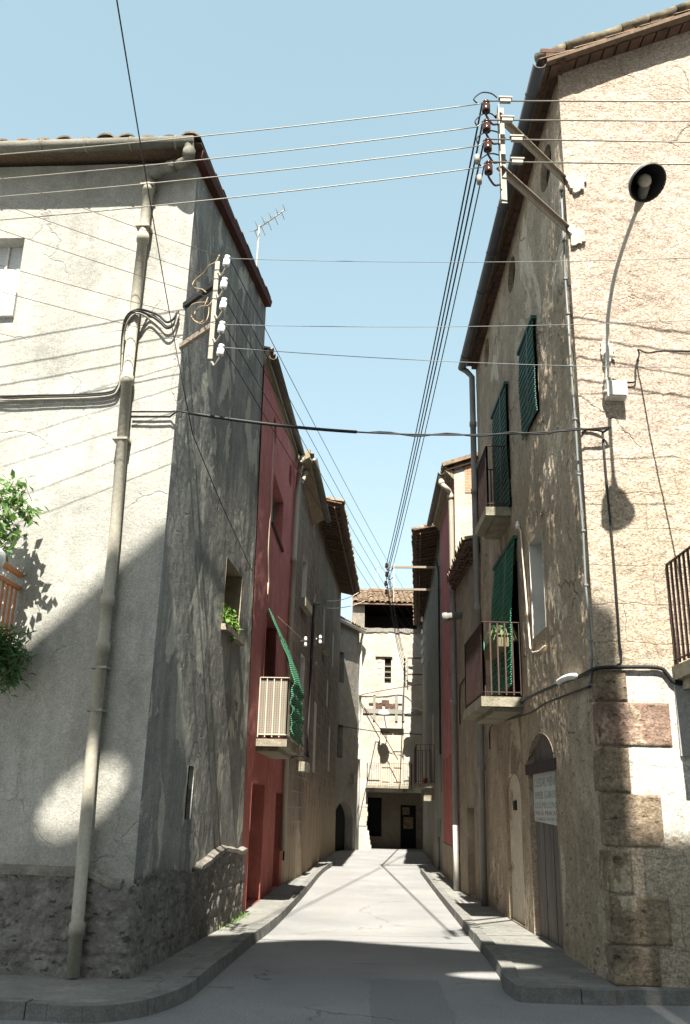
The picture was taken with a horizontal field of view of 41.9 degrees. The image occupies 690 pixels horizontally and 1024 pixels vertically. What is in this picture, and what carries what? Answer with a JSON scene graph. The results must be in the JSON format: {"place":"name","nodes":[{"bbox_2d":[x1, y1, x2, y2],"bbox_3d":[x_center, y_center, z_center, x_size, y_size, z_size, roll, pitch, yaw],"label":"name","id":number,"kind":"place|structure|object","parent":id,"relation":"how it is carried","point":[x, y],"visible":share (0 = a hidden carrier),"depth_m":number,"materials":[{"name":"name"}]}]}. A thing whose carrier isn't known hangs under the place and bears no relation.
{"place":"outdoors","nodes":[
{"label":"outdoors","id":0,"kind":"place"},
{"bbox_2d":[0,855,330,1001],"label":"pavement","id":1,"kind":"structure","parent":0,"point":[174,968],"depth_m":8.22,"materials":[{"name":"concrete"}]},
{"bbox_2d":[219,912,249,928],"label":"weeds","id":2,"kind":"object","parent":1,"relation":"on","point":[236,920],"visible":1,"depth_m":12.59,"materials":[{"name":"green plant"}]},
{"bbox_2d":[0,0,688,623],"label":"sky","id":3,"kind":"structure","parent":0,"point":[202,67],"materials":[{"name":"blue"}]},
{"bbox_2d":[0,848,689,1023],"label":"road","id":4,"kind":"structure","parent":0,"point":[375,936],"depth_m":9.52,"materials":[{"name":"grey concrete"}]},
{"bbox_2d":[0,131,271,978],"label":"corner house","id":5,"kind":"structure","parent":4,"relation":"on","point":[123,737],"depth_m":10.17,"materials":[{"name":"paint"}]},
{"bbox_2d":[0,562,22,670],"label":"balcony railing","id":6,"kind":"object","parent":5,"relation":"attached to","point":[13,571],"visible":0.74,"depth_m":9.29,"materials":[{"name":"orange paint"}]},
{"bbox_2d":[0,549,5,568],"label":"flower pot","id":7,"kind":"object","parent":6,"relation":"hanging from","point":[2,557],"visible":1,"depth_m":8.98,"materials":[{"name":"ceramic"}]},
{"bbox_2d":[0,469,49,561],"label":"climbing rose","id":8,"kind":"object","parent":7,"relation":"in","point":[12,500],"visible":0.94,"depth_m":9.27,"materials":[{"name":"green plant"}]},
{"bbox_2d":[0,238,24,317],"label":"window","id":9,"kind":"structure","parent":5,"relation":"in","point":[11,249],"depth_m":11.04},
{"bbox_2d":[0,622,38,696],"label":"potted shrub","id":10,"kind":"object","parent":5,"relation":"on","point":[11,667],"visible":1,"depth_m":8.94,"materials":[{"name":"green plant"}]},
{"bbox_2d":[0,312,178,400],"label":"cable run","id":11,"kind":"object","parent":5,"relation":"attached to","point":[154,322],"visible":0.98,"depth_m":10.20,"materials":[{"name":"rubber"}]},
{"bbox_2d":[0,310,178,398],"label":"cable run","id":12,"kind":"object","parent":5,"relation":"attached to","point":[128,316],"visible":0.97,"depth_m":10.21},
{"bbox_2d":[0,308,179,396],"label":"cable run","id":13,"kind":"object","parent":5,"relation":"attached to","point":[158,315],"visible":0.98,"depth_m":10.23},
{"bbox_2d":[184,765,193,819],"bbox_3d":[-1.871,3.295,10.600,0.089,0.600,0.300,0,-18,5],"label":"slit window","id":14,"kind":"structure","parent":5,"relation":"in","point":[190,774],"depth_m":10.73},
{"bbox_2d":[179,255,229,366],"bbox_3d":[-1.601,-2.169,10.089,0.100,1.434,0.897,17,-24,-40],"label":"insulator bracket","id":15,"kind":"object","parent":5,"relation":"attached to","point":[193,299],"visible":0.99,"depth_m":9.97,"materials":[{"name":"grey metal"}]},
{"bbox_2d":[0,291,215,346],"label":"overhead wire","id":16,"kind":"object","parent":15,"relation":"attached to","point":[105,319],"visible":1,"depth_m":9.37,"materials":[{"name":"metal"}]},
{"bbox_2d":[0,265,218,324],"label":"overhead wire","id":17,"kind":"object","parent":15,"relation":"attached to","point":[108,295],"visible":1,"depth_m":9.47,"materials":[{"name":"metal"}]},
{"bbox_2d":[1,230,219,300],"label":"overhead wire","id":18,"kind":"object","parent":15,"relation":"attached to","point":[108,265],"visible":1,"depth_m":9.59,"materials":[{"name":"metal"}]},
{"bbox_2d":[1,204,221,280],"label":"overhead wire","id":19,"kind":"object","parent":15,"relation":"attached to","point":[109,242],"visible":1,"depth_m":9.69,"materials":[{"name":"metal"}]},
{"bbox_2d":[0,177,222,257],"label":"overhead wire","id":20,"kind":"object","parent":15,"relation":"attached to","point":[111,218],"visible":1,"depth_m":9.78,"materials":[{"name":"metal"}]},
{"bbox_2d":[227,281,419,626],"bbox_3d":[1.111,1.421,25.461,0.009,2.404,32.325,-1,-19,8],"label":"overhead wire","id":21,"kind":"object","parent":15,"relation":"attached to","point":[301,421],"visible":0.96,"depth_m":13.52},
{"bbox_2d":[225,325,421,649],"bbox_3d":[1.100,2.118,25.221,0.009,2.039,32.338,-1,-19,8],"label":"overhead wire","id":22,"kind":"object","parent":15,"relation":"attached to","point":[303,462],"visible":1,"depth_m":13.54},
{"bbox_2d":[224,348,422,659],"bbox_3d":[1.097,2.438,25.108,0.009,1.927,32.348,-1,-19,8],"label":"overhead wire","id":23,"kind":"object","parent":15,"relation":"attached to","point":[299,473],"visible":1,"depth_m":13.17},
{"bbox_2d":[226,301,421,640],"bbox_3d":[1.109,1.785,25.331,0.009,2.163,32.338,-1,-19,8],"label":"overhead wire","id":24,"kind":"object","parent":15,"relation":"attached to","point":[301,438],"visible":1,"depth_m":13.27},
{"bbox_2d":[230,259,421,616],"bbox_3d":[1.128,1.012,25.588,0.009,2.713,32.339,-1,-19,8],"label":"overhead wire","id":25,"kind":"object","parent":15,"relation":"attached to","point":[301,399],"visible":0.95,"depth_m":13.34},
{"bbox_2d":[224,347,678,367],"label":"overhead wire","id":26,"kind":"object","parent":15,"relation":"attached to","point":[456,361],"visible":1,"depth_m":9.61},
{"bbox_2d":[225,320,689,326],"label":"overhead wire","id":27,"kind":"object","parent":15,"relation":"attached to","point":[454,326],"visible":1,"depth_m":9.75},
{"bbox_2d":[230,258,686,261],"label":"overhead wire","id":28,"kind":"object","parent":15,"relation":"attached to","point":[519,261],"visible":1,"depth_m":10.01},
{"bbox_2d":[182,382,251,570],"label":"wall wire","id":29,"kind":"object","parent":5,"relation":"attached to","point":[208,472],"depth_m":11.36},
{"bbox_2d":[116,0,182,381],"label":"overhead wire","id":30,"kind":"object","parent":29,"relation":"attached to","point":[144,167],"visible":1,"depth_m":5.91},
{"bbox_2d":[221,602,242,644],"bbox_3d":[-1.671,1.704,13.307,0.400,0.695,2.134,1,-18,0],"label":"window plant","id":31,"kind":"object","parent":5,"relation":"on","point":[229,620],"depth_m":12.87,"materials":[{"name":"green plant"}]},
{"bbox_2d":[221,557,245,645],"bbox_3d":[-1.773,1.312,13.108,0.470,1.050,1.320,0,-18,5],"label":"window","id":32,"kind":"structure","parent":5,"relation":"in","point":[233,579],"depth_m":13.66,"materials":[{"name":"brown wood"}]},
{"bbox_2d":[254,203,284,264],"bbox_3d":[-1.553,-4.802,17.921,0.694,2.824,0.366,-7,-20,24],"label":"tv antenna","id":33,"kind":"object","parent":5,"relation":"on","point":[258,227],"visible":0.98,"depth_m":18.26,"materials":[{"name":"grey metal"}]},
{"bbox_2d":[0,860,334,1023],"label":"kerb","id":34,"kind":"structure","parent":4,"relation":"on","point":[195,980],"depth_m":7.50,"materials":[{"name":"concrete"}]},
{"bbox_2d":[242,346,304,910],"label":"red house","id":35,"kind":"structure","parent":4,"relation":"on","point":[271,748],"depth_m":16.62,"materials":[{"name":"paint"}]},
{"bbox_2d":[243,782,264,909],"bbox_3d":[-1.652,5.569,15.198,0.304,1.919,1.700,1,-18,2],"label":"door","id":36,"kind":"structure","parent":35,"relation":"in","point":[257,789],"depth_m":15.97,"materials":[{"name":"red metal"}]},
{"bbox_2d":[247,612,276,738],"bbox_3d":[-1.559,3.083,16.779,0.304,2.160,1.650,1,-18,2],"label":"balcony door","id":37,"kind":"structure","parent":35,"relation":"in","point":[271,632],"depth_m":17.71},
{"bbox_2d":[267,421,273,600],"bbox_3d":[-1.362,-0.029,16.460,0.022,3.242,0.669,1,-18,2],"label":"hanging cable","id":38,"kind":"object","parent":35,"relation":"attached to","point":[270,517],"visible":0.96,"depth_m":16.44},
{"bbox_2d":[272,792,281,890],"bbox_3d":[-1.529,6.672,18.360,0.304,1.829,1.120,1,-18,2],"label":"door","id":39,"kind":"structure","parent":35,"relation":"in","point":[276,854],"depth_m":18.86,"materials":[{"name":"wood"}]},
{"bbox_2d":[271,473,283,551],"bbox_3d":[-1.422,0.031,17.894,0.280,1.060,1.880,1,-18,2],"label":"window","id":40,"kind":"structure","parent":35,"relation":"in","point":[277,504],"depth_m":18.69,"materials":[{"name":"red wood"}]},
{"bbox_2d":[269,609,304,745],"bbox_3d":[-1.094,3.057,16.628,0.596,2.315,2.107,1,-18,2],"label":"awning","id":41,"kind":"object","parent":35,"relation":"attached to","point":[296,716],"visible":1,"depth_m":16.26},
{"bbox_2d":[281,449,330,884],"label":"brown house","id":42,"kind":"structure","parent":4,"relation":"on","point":[311,513],"depth_m":22.28,"materials":[{"name":"paint"}]},
{"bbox_2d":[282,755,308,859],"bbox_3d":[-1.130,6.815,21.011,0.052,2.293,3.248,-1,-19,6],"label":"cable run","id":43,"kind":"object","parent":42,"relation":"attached to","point":[292,757],"visible":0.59,"depth_m":20.54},
{"bbox_2d":[300,653,304,715],"bbox_3d":[-1.225,4.269,22.328,0.324,1.450,0.700,-1,-19,6],"label":"window","id":44,"kind":"structure","parent":42,"relation":"in","point":[302,665],"depth_m":22.75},
{"bbox_2d":[301,555,306,596],"bbox_3d":[-1.189,1.714,22.916,0.324,1.130,0.800,-1,-19,6],"label":"window","id":45,"kind":"structure","parent":42,"relation":"in","point":[304,566],"depth_m":23.30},
{"bbox_2d":[300,496,360,875],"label":"masonry house","id":46,"kind":"structure","parent":4,"relation":"on","point":[334,575],"depth_m":29.24,"materials":[{"name":"concrete"}]},
{"bbox_2d":[306,602,320,759],"bbox_3d":[-0.854,4.457,24.613,0.070,4.558,2.488,1,-18,3],"label":"cable run","id":47,"kind":"object","parent":46,"relation":"attached to","point":[310,682],"visible":1,"depth_m":23.50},
{"bbox_2d":[312,702,316,772],"bbox_3d":[-1.034,6.470,25.916,0.324,1.950,0.900,1,-18,3],"label":"window","id":48,"kind":"structure","parent":46,"relation":"in","point":[315,705],"depth_m":26.32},
{"bbox_2d":[323,607,325,643],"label":"window","id":49,"kind":"structure","parent":46,"relation":"in","point":[324,607],"depth_m":29.97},
{"bbox_2d":[328,726,329,770],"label":"window","id":50,"kind":"structure","parent":46,"relation":"in","point":[329,726],"depth_m":33.29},
{"bbox_2d":[332,633,333,666],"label":"window","id":51,"kind":"structure","parent":46,"relation":"in","point":[333,633],"depth_m":35.25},
{"bbox_2d":[335,616,366,850],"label":"grey arch house","id":52,"kind":"structure","parent":4,"relation":"on","point":[347,785],"depth_m":41.72,"materials":[{"name":"paint"}]},
{"bbox_2d":[337,724,342,757],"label":"window","id":53,"kind":"structure","parent":52,"relation":"in","point":[340,729],"depth_m":41.05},
{"bbox_2d":[339,651,343,682],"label":"window","id":54,"kind":"structure","parent":52,"relation":"in","point":[341,666],"depth_m":42.09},
{"bbox_2d":[352,588,422,849],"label":"ivory house","id":55,"kind":"structure","parent":4,"relation":"on","point":[390,808],"depth_m":43.91,"materials":[{"name":"paint"}]},
{"bbox_2d":[366,797,381,836],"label":"porch window","id":56,"kind":"structure","parent":55,"relation":"in","point":[374,809],"depth_m":44.33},
{"bbox_2d":[361,703,397,759],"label":"slack cable","id":57,"kind":"object","parent":55,"relation":"attached to","point":[381,730],"visible":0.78,"depth_m":42.87,"materials":[{"name":"metal"}]},
{"bbox_2d":[375,656,391,682],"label":"window","id":58,"kind":"structure","parent":55,"relation":"in","point":[383,670],"depth_m":44.26,"materials":[{"name":"white wood"}]},
{"bbox_2d":[378,709,389,729],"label":"street lamp","id":59,"kind":"object","parent":55,"relation":"attached to","point":[384,712],"visible":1,"depth_m":42.34,"materials":[{"name":"metal"}]},
{"bbox_2d":[362,684,421,694],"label":"slack cable","id":60,"kind":"object","parent":55,"relation":"attached to","point":[392,688],"visible":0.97,"depth_m":43.62,"materials":[{"name":"metal"}]},
{"bbox_2d":[380,728,403,784],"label":"balcony door","id":61,"kind":"structure","parent":55,"relation":"in","point":[396,740],"depth_m":43.03,"materials":[{"name":"brown wood"}]},
{"bbox_2d":[400,805,415,848],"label":"porch door","id":62,"kind":"structure","parent":55,"relation":"in","point":[408,812],"depth_m":44.13,"materials":[{"name":"wood"}]},
{"bbox_2d":[411,524,451,873],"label":"pale grey house","id":63,"kind":"structure","parent":4,"relation":"on","point":[426,546],"depth_m":30.90,"materials":[{"name":"paint"}]},
{"bbox_2d":[339,726,421,734],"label":"slack cable","id":64,"kind":"object","parent":63,"relation":"attached to","point":[379,731],"visible":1,"depth_m":42.57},
{"bbox_2d":[384,563,439,601],"bbox_3d":[2.009,2.099,26.808,1.689,1.189,0.100,0,-18,3],"label":"insulator bracket","id":65,"kind":"object","parent":63,"relation":"attached to","point":[411,589],"visible":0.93,"depth_m":26.79,"materials":[{"name":"metal"}]},
{"bbox_2d":[387,584,404,667],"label":"overhead wire","id":66,"kind":"object","parent":65,"relation":"attached to","point":[394,624],"visible":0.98,"depth_m":32.03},
{"bbox_2d":[388,575,404,662],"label":"overhead wire","id":67,"kind":"object","parent":65,"relation":"attached to","point":[395,619],"visible":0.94,"depth_m":32.52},
{"bbox_2d":[388,568,404,657],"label":"overhead wire","id":68,"kind":"object","parent":65,"relation":"attached to","point":[395,613],"visible":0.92,"depth_m":32.91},
{"bbox_2d":[388,596,404,673],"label":"overhead wire","id":69,"kind":"object","parent":65,"relation":"attached to","point":[394,632],"visible":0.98,"depth_m":31.86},
{"bbox_2d":[404,656,421,679],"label":"insulator bracket","id":70,"kind":"object","parent":63,"relation":"attached to","point":[407,666],"visible":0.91,"depth_m":43.92,"materials":[{"name":"metal"}]},
{"bbox_2d":[403,708,422,714],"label":"street lamp","id":71,"kind":"object","parent":63,"relation":"attached to","point":[408,710],"visible":0.99,"depth_m":42.36,"materials":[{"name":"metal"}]},
{"bbox_2d":[432,713,433,782],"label":"balcony door","id":72,"kind":"structure","parent":63,"relation":"in","point":[433,713],"depth_m":30.70,"materials":[{"name":"brown wood"}]},
{"bbox_2d":[435,559,440,753],"bbox_3d":[2.692,4.063,26.060,0.060,5.680,0.258,6,-19,-13],"label":"cable run","id":73,"kind":"object","parent":63,"relation":"attached to","point":[439,656],"visible":1,"depth_m":25.91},
{"bbox_2d":[440,754,441,791],"bbox_3d":[2.627,7.161,24.792,0.040,1.000,0.286,0,-18,5],"label":"conduit","id":74,"kind":"object","parent":63,"relation":"attached to","point":[440,775],"visible":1,"depth_m":24.63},
{"bbox_2d":[427,452,477,890],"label":"narrow red house","id":75,"kind":"structure","parent":4,"relation":"on","point":[450,515],"depth_m":21.55,"materials":[{"name":"paint"}]},
{"bbox_2d":[449,671,451,730],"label":"window","id":76,"kind":"structure","parent":75,"relation":"in","point":[450,671],"depth_m":22.38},
{"bbox_2d":[442,535,488,905],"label":"house","id":77,"kind":"structure","parent":4,"relation":"on","point":[460,577],"depth_m":18.50,"materials":[{"name":"paint"}]},
{"bbox_2d":[459,678,464,723],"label":"wall wire","id":78,"kind":"object","parent":77,"relation":"attached to","point":[459,701],"depth_m":19.42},
{"bbox_2d":[467,808,475,897],"bbox_3d":[2.638,6.633,17.603,0.354,1.619,0.830,2,-18,-2],"label":"door","id":79,"kind":"structure","parent":77,"relation":"in","point":[470,811],"depth_m":17.98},
{"bbox_2d":[420,868,689,1005],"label":"kerb","id":80,"kind":"structure","parent":4,"relation":"on","point":[515,986],"depth_m":8.26,"materials":[{"name":"concrete"}]},
{"bbox_2d":[458,0,689,987],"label":"flaking house","id":81,"kind":"structure","parent":4,"relation":"on","point":[588,809],"depth_m":11.01,"materials":[{"name":"paint"}]},
{"bbox_2d":[131,410,610,436],"bbox_3d":[0.310,-0.946,10.072,5.385,0.234,0.153,2,-18,-2],"label":"overhead cable","id":82,"kind":"object","parent":81,"relation":"attached to","point":[602,429],"visible":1,"depth_m":10.00,"materials":[{"name":"rubber"}]},
{"bbox_2d":[484,633,509,660],"bbox_3d":[2.381,2.132,14.178,0.243,0.190,1.410,1,-18,0],"label":"plant trough","id":83,"kind":"object","parent":81,"relation":"attached to","point":[494,648],"visible":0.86,"depth_m":13.86,"materials":[{"name":"plastic"}]},
{"bbox_2d":[485,624,518,642],"bbox_3d":[2.375,1.865,13.764,0.503,0.275,0.564,16,-24,-38],"label":"spider plant","id":84,"kind":"object","parent":83,"relation":"in","point":[501,629],"visible":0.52,"depth_m":13.71,"materials":[{"name":"green plant"}]},
{"bbox_2d":[490,381,509,506],"bbox_3d":[2.633,-0.917,15.337,0.128,2.190,1.420,1,-18,0],"label":"window blind","id":85,"kind":"object","parent":81,"relation":"attached to","point":[498,416],"depth_m":15.24,"materials":[{"name":"wood"}]},
{"bbox_2d":[490,535,517,695],"bbox_3d":[2.503,1.756,14.452,0.258,2.305,1.950,1,-18,0],"label":"window blind","id":86,"kind":"object","parent":81,"relation":"attached to","point":[502,569],"depth_m":14.25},
{"bbox_2d":[505,389,511,506],"bbox_3d":[2.800,-0.894,15.330,0.220,2.050,1.200,1,-18,0],"label":"balcony door","id":87,"kind":"structure","parent":81,"relation":"in","point":[507,409],"depth_m":15.81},
{"bbox_2d":[502,544,522,696],"bbox_3d":[2.732,1.881,14.406,0.222,2.340,1.700,1,-18,0],"label":"balcony door","id":88,"kind":"structure","parent":81,"relation":"in","point":[515,617],"depth_m":14.85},
{"bbox_2d":[506,773,525,927],"bbox_3d":[2.586,5.008,13.533,0.082,2.110,1.240,1,-18,0],"label":"blocked door","id":89,"kind":"structure","parent":81,"relation":"in","point":[513,806],"depth_m":13.71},
{"bbox_2d":[473,92,569,234],"bbox_3d":[2.099,-4.017,10.574,0.094,1.513,1.978,-15,-25,41],"label":"insulator bracket","id":90,"kind":"object","parent":81,"relation":"attached to","point":[512,179],"visible":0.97,"depth_m":10.30,"materials":[{"name":"grey metal"}]},
{"bbox_2d":[0,103,482,154],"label":"overhead wire","id":91,"kind":"object","parent":90,"relation":"attached to","point":[242,131],"visible":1,"depth_m":10.01,"materials":[{"name":"metal"}]},
{"bbox_2d":[0,122,483,179],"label":"overhead wire","id":92,"kind":"object","parent":90,"relation":"attached to","point":[242,155],"visible":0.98,"depth_m":9.90,"materials":[{"name":"metal"}]},
{"bbox_2d":[0,141,484,196],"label":"overhead wire","id":93,"kind":"object","parent":90,"relation":"attached to","point":[243,173],"visible":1,"depth_m":9.83,"materials":[{"name":"metal"}]},
{"bbox_2d":[0,164,485,220],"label":"overhead wire","id":94,"kind":"object","parent":90,"relation":"attached to","point":[243,196],"visible":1,"depth_m":9.75,"materials":[{"name":"metal"}]},
{"bbox_2d":[386,102,482,563],"bbox_3d":[1.400,-1.528,18.611,0.021,0.603,17.929,2,-18,0],"label":"overhead wire","id":95,"kind":"object","parent":90,"relation":"attached to","point":[442,302],"visible":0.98,"depth_m":13.43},
{"bbox_2d":[387,121,482,570],"bbox_3d":[1.396,-1.272,18.525,0.021,0.607,17.931,2,-18,0],"label":"overhead wire","id":96,"kind":"object","parent":90,"relation":"attached to","point":[442,318],"visible":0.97,"depth_m":13.27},
{"bbox_2d":[386,140,483,580],"bbox_3d":[1.382,-1.019,18.445,0.021,0.628,17.925,2,-18,-1],"label":"overhead wire","id":97,"kind":"object","parent":90,"relation":"attached to","point":[442,335],"visible":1,"depth_m":13.23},
{"bbox_2d":[386,162,484,589],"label":"overhead wire","id":98,"kind":"object","parent":90,"relation":"attached to","point":[444,348],"visible":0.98,"depth_m":13.05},
{"bbox_2d":[489,96,689,103],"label":"overhead wire","id":99,"kind":"object","parent":90,"relation":"attached to","point":[505,100],"visible":1,"depth_m":10.12,"materials":[{"name":"metal"}]},
{"bbox_2d":[489,115,689,122],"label":"overhead wire","id":100,"kind":"object","parent":90,"relation":"attached to","point":[506,119],"visible":1,"depth_m":10.04,"materials":[{"name":"metal"}]},
{"bbox_2d":[491,134,689,142],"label":"overhead wire","id":101,"kind":"object","parent":90,"relation":"attached to","point":[517,138],"visible":1,"depth_m":9.96,"materials":[{"name":"metal"}]},
{"bbox_2d":[491,157,689,164],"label":"overhead wire","id":102,"kind":"object","parent":90,"relation":"attached to","point":[516,161],"visible":1,"depth_m":9.87,"materials":[{"name":"metal"}]},
{"bbox_2d":[517,315,537,440],"bbox_3d":[2.655,-1.935,13.173,0.122,1.485,1.110,1,-18,0],"label":"window blind","id":103,"kind":"object","parent":81,"relation":"attached to","point":[527,390],"depth_m":13.09,"materials":[{"name":"wood"}]},
{"bbox_2d":[519,528,545,652],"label":"wall wire","id":104,"kind":"object","parent":81,"relation":"attached to","point":[541,649],"depth_m":12.97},
{"bbox_2d":[526,323,539,436],"bbox_3d":[2.820,-1.909,13.165,0.220,1.370,0.950,1,-18,0],"label":"window","id":105,"kind":"structure","parent":81,"relation":"in","point":[534,329],"depth_m":13.53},
{"bbox_2d":[529,528,545,637],"bbox_3d":[2.827,0.995,12.404,0.376,1.360,0.841,1,-18,0],"label":"window","id":106,"kind":"structure","parent":81,"relation":"in","point":[535,547],"depth_m":12.80,"materials":[{"name":"glass"}]},
{"bbox_2d":[489,686,590,748],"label":"wall wire","id":107,"kind":"object","parent":81,"relation":"attached to","point":[570,693],"depth_m":11.72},
{"bbox_2d":[525,733,563,952],"bbox_3d":[2.614,4.185,11.678,0.139,2.560,1.840,1,-18,0],"label":"door","id":108,"kind":"structure","parent":81,"relation":"in","point":[547,906],"depth_m":11.85,"materials":[{"name":"grey wood"}]},
{"bbox_2d":[556,673,577,684],"bbox_3d":[2.548,1.920,10.367,0.074,0.115,0.920,1,-18,0],"label":"cable splice","id":109,"kind":"object","parent":81,"relation":"attached to","point":[565,678],"visible":0.99,"depth_m":10.26,"materials":[{"name":"white plastic"}]},
{"bbox_2d":[559,189,593,685],"bbox_3d":[2.661,-1.125,10.432,0.040,6.192,0.161,1,-18,0],"label":"conduit","id":110,"kind":"object","parent":81,"relation":"attached to","point":[578,474],"visible":0.98,"depth_m":10.26,"materials":[{"name":"metal"}]},
{"bbox_2d":[520,665,682,702],"bbox_3d":[3.118,2.275,11.249,1.146,0.278,3.982,1,-18,0],"label":"cable run","id":111,"kind":"object","parent":81,"relation":"attached to","point":[661,668],"visible":0.91,"depth_m":9.38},
{"bbox_2d":[602,433,621,664],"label":"wall wire","id":112,"kind":"object","parent":81,"relation":"attached to","point":[613,556],"depth_m":9.79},
{"bbox_2d":[603,162,666,400],"bbox_3d":[3.089,-2.403,9.673,0.387,1.686,2.139,0,-18,5],"label":"street lamp","id":113,"kind":"object","parent":81,"relation":"attached to","point":[646,182],"visible":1,"depth_m":9.23,"materials":[{"name":"metal"}]},
{"bbox_2d":[612,349,689,382],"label":"wall wire","id":114,"kind":"object","parent":81,"relation":"attached to","point":[638,350],"depth_m":10.30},
{"bbox_2d":[427,869,682,987],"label":"pavement","id":115,"kind":"structure","parent":0,"point":[538,959],"depth_m":10.64,"materials":[{"name":"concrete"}]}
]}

